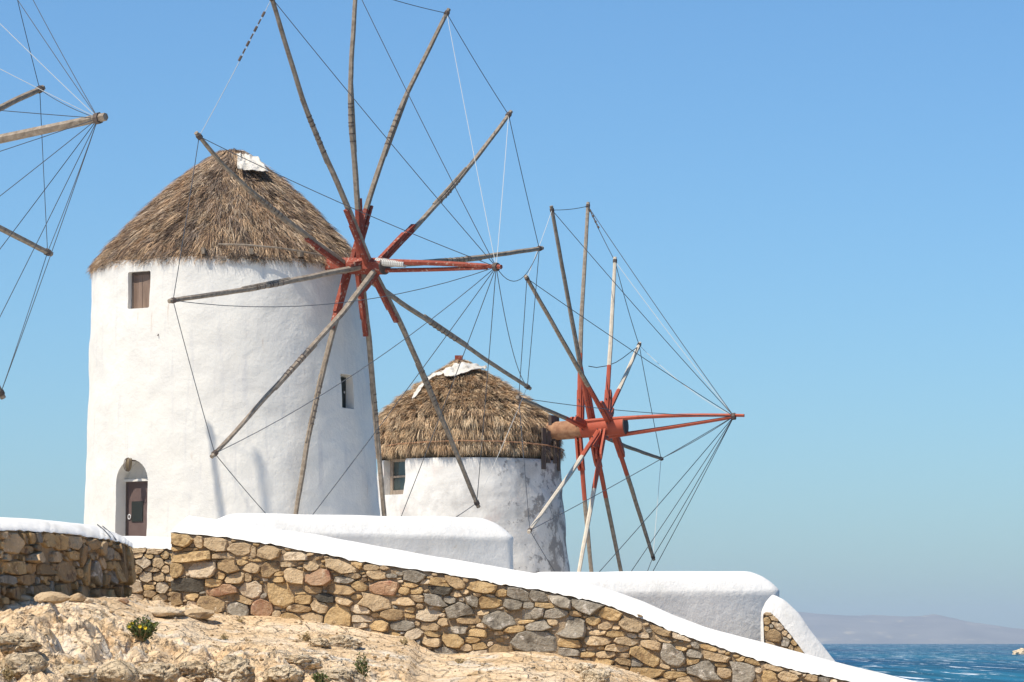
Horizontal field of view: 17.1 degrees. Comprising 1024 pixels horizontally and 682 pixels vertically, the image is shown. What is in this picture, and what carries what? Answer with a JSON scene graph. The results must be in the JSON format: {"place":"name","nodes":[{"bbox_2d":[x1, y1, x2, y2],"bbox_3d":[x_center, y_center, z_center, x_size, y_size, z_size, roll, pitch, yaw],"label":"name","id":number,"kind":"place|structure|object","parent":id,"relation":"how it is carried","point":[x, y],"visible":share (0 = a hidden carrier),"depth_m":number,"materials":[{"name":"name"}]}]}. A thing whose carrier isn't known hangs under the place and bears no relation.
{"place":"outdoors","nodes":[
{"label":"outdoors","id":0,"kind":"place"},
{"bbox_2d":[124,536,173,602],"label":"rubble wall","id":1,"kind":"structure","parent":0,"point":[152,561],"depth_m":42.92,"materials":[{"name":"stone"}]},
{"bbox_2d":[0,596,660,681],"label":"ground","id":2,"kind":"structure","parent":0,"point":[89,629],"depth_m":37.44,"materials":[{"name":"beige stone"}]},
{"bbox_2d":[1,666,15,681],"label":"dry tuft","id":3,"kind":"object","parent":2,"relation":"on","point":[9,677],"visible":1,"depth_m":31.51,"materials":[{"name":"brown plant"}]},
{"bbox_2d":[0,631,42,654],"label":"boulder","id":4,"kind":"object","parent":2,"relation":"on","point":[16,641],"visible":0.81,"depth_m":33.54,"materials":[{"name":"beige stone"}]},
{"bbox_2d":[0,652,48,679],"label":"boulder","id":5,"kind":"object","parent":2,"relation":"on","point":[24,664],"visible":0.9,"depth_m":32.32,"materials":[{"name":"beige stone"}]},
{"bbox_2d":[20,595,30,600],"bbox_3d":[-5.414,2.863,37.948,0.134,0.080,0.105,0,-5,0],"label":"rock","id":6,"kind":"object","parent":2,"relation":"on","point":[25,598],"visible":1,"depth_m":37.91,"materials":[{"name":"stone"}]},
{"bbox_2d":[34,591,71,603],"bbox_3d":[-4.917,2.754,36.602,0.438,0.140,0.214,-1,-5,12],"label":"rock","id":7,"kind":"object","parent":2,"relation":"on","point":[53,597],"visible":1,"depth_m":36.52,"materials":[{"name":"beige stone"}]},
{"bbox_2d":[0,517,136,608],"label":"rubble wall","id":8,"kind":"structure","parent":2,"relation":"on","point":[37,556],"depth_m":39.06,"materials":[{"name":"brown stone"}]},
{"bbox_2d":[53,664,97,681],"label":"boulder","id":9,"kind":"object","parent":2,"relation":"on","point":[76,673],"visible":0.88,"depth_m":32.72,"materials":[{"name":"beige stone"}]},
{"bbox_2d":[69,593,86,601],"bbox_3d":[-4.800,2.838,37.713,0.212,0.112,0.159,0,-5,0],"label":"rock","id":10,"kind":"object","parent":2,"relation":"on","point":[77,597],"visible":0.93,"depth_m":37.66,"materials":[{"name":"beige stone"}]},
{"bbox_2d":[85,598,93,603],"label":"rock","id":11,"kind":"object","parent":2,"relation":"on","point":[89,600],"visible":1,"depth_m":37.66,"materials":[{"name":"stone"}]},
{"bbox_2d":[95,660,139,681],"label":"boulder","id":12,"kind":"object","parent":2,"relation":"on","point":[117,671],"visible":0.99,"depth_m":33.00,"materials":[{"name":"beige stone"}]},
{"bbox_2d":[118,598,128,603],"bbox_3d":[-4.413,2.955,38.791,0.122,0.080,0.094,0,-5,0],"label":"rock","id":13,"kind":"object","parent":2,"relation":"on","point":[124,600],"visible":1,"depth_m":38.76,"materials":[{"name":"stone"}]},
{"bbox_2d":[126,615,158,641],"bbox_3d":[-3.970,3.079,36.635,0.373,0.298,0.362,0,-5,0],"label":"flowering plant","id":14,"kind":"object","parent":2,"relation":"on","point":[145,629],"visible":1,"depth_m":36.60,"materials":[{"name":"green plant"}]},
{"bbox_2d":[138,662,179,681],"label":"boulder","id":15,"kind":"object","parent":2,"relation":"on","point":[157,672],"visible":0.87,"depth_m":33.45,"materials":[{"name":"beige stone"}]},
{"bbox_2d":[145,606,184,617],"bbox_3d":[-4.001,3.102,38.968,0.553,0.146,0.342,0,-5,0],"label":"rock slab","id":16,"kind":"object","parent":2,"relation":"on","point":[163,612],"visible":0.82,"depth_m":38.86,"materials":[{"name":"stone"}]},
{"bbox_2d":[176,660,214,681],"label":"boulder","id":17,"kind":"object","parent":2,"relation":"on","point":[196,671],"visible":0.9,"depth_m":34.27,"materials":[{"name":"beige stone"}]},
{"bbox_2d":[182,608,215,619],"bbox_3d":[-3.626,3.143,39.224,0.487,0.149,0.287,2,-5,-19],"label":"rock slab","id":18,"kind":"object","parent":2,"relation":"on","point":[197,613],"visible":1,"depth_m":39.13,"materials":[{"name":"beige stone"}]},
{"bbox_2d":[220,633,228,639],"bbox_3d":[-3.213,3.320,38.073,0.103,0.134,0.122,-2,-5,21],"label":"dry tuft","id":19,"kind":"object","parent":2,"relation":"on","point":[223,636],"visible":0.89,"depth_m":38.07,"materials":[{"name":"beige plant"}]},
{"bbox_2d":[214,655,255,681],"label":"boulder","id":20,"kind":"object","parent":2,"relation":"on","point":[233,668],"visible":0.95,"depth_m":34.28,"materials":[{"name":"beige stone"}]},
{"bbox_2d":[262,664,304,681],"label":"boulder","id":21,"kind":"object","parent":2,"relation":"on","point":[285,673],"visible":1,"depth_m":34.50,"materials":[{"name":"beige stone"}]},
{"bbox_2d":[281,654,322,669],"bbox_3d":[-2.243,3.420,36.333,0.468,0.184,0.359,0,-5,0],"label":"boulder","id":22,"kind":"object","parent":2,"relation":"on","point":[305,661],"visible":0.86,"depth_m":36.21,"materials":[{"name":"beige stone"}]},
{"bbox_2d":[299,631,313,640],"bbox_3d":[-2.327,3.350,38.622,0.147,0.147,0.162,2,-5,-22],"label":"dry tuft","id":23,"kind":"object","parent":2,"relation":"on","point":[306,637],"visible":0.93,"depth_m":38.60,"materials":[{"name":"beige plant"}]},
{"bbox_2d":[84,0,543,536],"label":"windmill","id":24,"kind":"object","parent":2,"relation":"on","point":[231,365],"visible":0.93,"depth_m":80.44,"materials":[{"name":"white paint"}]},
{"bbox_2d":[125,481,147,535],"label":"door","id":25,"kind":"structure","parent":24,"relation":"in","point":[136,492],"depth_m":80.55,"materials":[{"name":"wood"}]},
{"bbox_2d":[341,377,345,406],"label":"slit window","id":26,"kind":"structure","parent":24,"relation":"in","point":[343,384],"depth_m":81.68,"materials":[{"name":"glass"}]},
{"bbox_2d":[307,638,329,647],"bbox_3d":[-2.147,3.368,37.992,0.240,0.138,0.262,2,-5,-19],"label":"boulder","id":27,"kind":"object","parent":2,"relation":"on","point":[319,642],"visible":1,"depth_m":37.91,"materials":[{"name":"beige stone"}]},
{"bbox_2d":[309,670,329,681],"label":"shrub","id":28,"kind":"object","parent":2,"relation":"on","point":[318,677],"visible":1,"depth_m":35.00,"materials":[{"name":"green plant"}]},
{"bbox_2d":[318,668,365,681],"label":"boulder","id":29,"kind":"object","parent":2,"relation":"on","point":[342,675],"visible":0.93,"depth_m":35.19,"materials":[{"name":"beige stone"}]},
{"bbox_2d":[328,635,362,649],"bbox_3d":[-1.886,3.377,38.130,0.437,0.194,0.310,0,-5,0],"label":"boulder","id":30,"kind":"object","parent":2,"relation":"on","point":[348,642],"visible":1,"depth_m":38.02,"materials":[{"name":"beige stone"}]},
{"bbox_2d":[353,652,372,677],"bbox_3d":[-1.566,3.433,35.906,0.223,0.320,0.156,1,-5,-12],"label":"shrub","id":31,"kind":"object","parent":2,"relation":"on","point":[360,668],"visible":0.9,"depth_m":35.90,"materials":[{"name":"green plant"}]},
{"bbox_2d":[400,637,407,644],"bbox_3d":[-1.229,3.434,38.915,0.145,0.120,0.100,0,-5,0],"label":"dry tuft","id":32,"kind":"object","parent":2,"relation":"on","point":[403,641],"visible":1,"depth_m":38.91,"materials":[{"name":"beige plant"}]},
{"bbox_2d":[455,658,464,663],"bbox_3d":[-0.587,3.636,38.568,0.128,0.106,0.106,-3,-6,29],"label":"dry tuft","id":33,"kind":"object","parent":2,"relation":"on","point":[458,660],"visible":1,"depth_m":38.57,"materials":[{"name":"beige plant"}]},
{"bbox_2d":[170,516,915,681],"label":"rubble wall","id":34,"kind":"structure","parent":2,"relation":"on","point":[439,605],"depth_m":39.64,"materials":[{"name":"grey stone"}]},
{"bbox_2d":[374,202,744,572],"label":"windmill","id":35,"kind":"object","parent":2,"relation":"on","point":[521,501],"visible":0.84,"depth_m":105.83,"materials":[{"name":"paint"}]},
{"bbox_2d":[390,458,406,494],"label":"window","id":36,"kind":"structure","parent":35,"relation":"in","point":[397,466],"depth_m":106.76,"materials":[{"name":"white wood"}]},
{"bbox_2d":[571,663,596,673],"bbox_3d":[0.806,3.691,38.281,0.291,0.161,0.292,0,-5,0],"label":"boulder","id":37,"kind":"object","parent":2,"relation":"on","point":[578,668],"visible":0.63,"depth_m":38.18,"materials":[{"name":"beige stone"}]},
{"bbox_2d":[579,667,610,681],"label":"boulder","id":38,"kind":"object","parent":2,"relation":"on","point":[600,674],"visible":1,"depth_m":37.40,"materials":[{"name":"beige stone"}]},
{"bbox_2d":[761,595,834,661],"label":"rubble wall","id":39,"kind":"structure","parent":2,"relation":"on","point":[783,624],"depth_m":46.44,"materials":[{"name":"white paint"}]},
{"bbox_2d":[0,0,1023,628],"label":"sky","id":40,"kind":"structure","parent":0,"point":[822,201],"materials":[{"name":"blue"}]},
{"bbox_2d":[798,612,1023,643],"bbox_3d":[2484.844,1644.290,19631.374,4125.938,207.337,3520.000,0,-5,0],"label":"island","id":41,"kind":"structure","parent":0,"point":[873,629],"depth_m":18388.23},
{"bbox_2d":[822,644,1023,681],"bbox_3d":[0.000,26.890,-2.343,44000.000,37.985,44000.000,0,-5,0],"label":"sea","id":42,"kind":"structure","parent":0,"point":[958,662],"depth_m":1260.10,"materials":[{"name":"blue liquid"}]},
{"bbox_2d":[1012,648,1023,654],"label":"sea rock","id":43,"kind":"object","parent":42,"relation":"in","point":[1020,651],"visible":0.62,"depth_m":1754.16,"materials":[{"name":"beige stone"}]},
{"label":"terrace","id":44,"kind":"structure","parent":0,"visible":0},
{"bbox_2d":[0,0,107,399],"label":"windmill","id":45,"kind":"object","parent":44,"relation":"on","point":[96,118],"visible":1,"depth_m":69.98,"materials":[{"name":"wood"}]},
{"bbox_2d":[217,513,512,568],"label":"whitewashed wall","id":46,"kind":"structure","parent":44,"relation":"on","point":[481,541],"depth_m":47.30,"materials":[{"name":"white paint"}]},
{"bbox_2d":[536,571,779,641],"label":"whitewashed wall","id":47,"kind":"structure","parent":44,"relation":"on","point":[731,602],"depth_m":46.98,"materials":[{"name":"white paint"}]}
]}

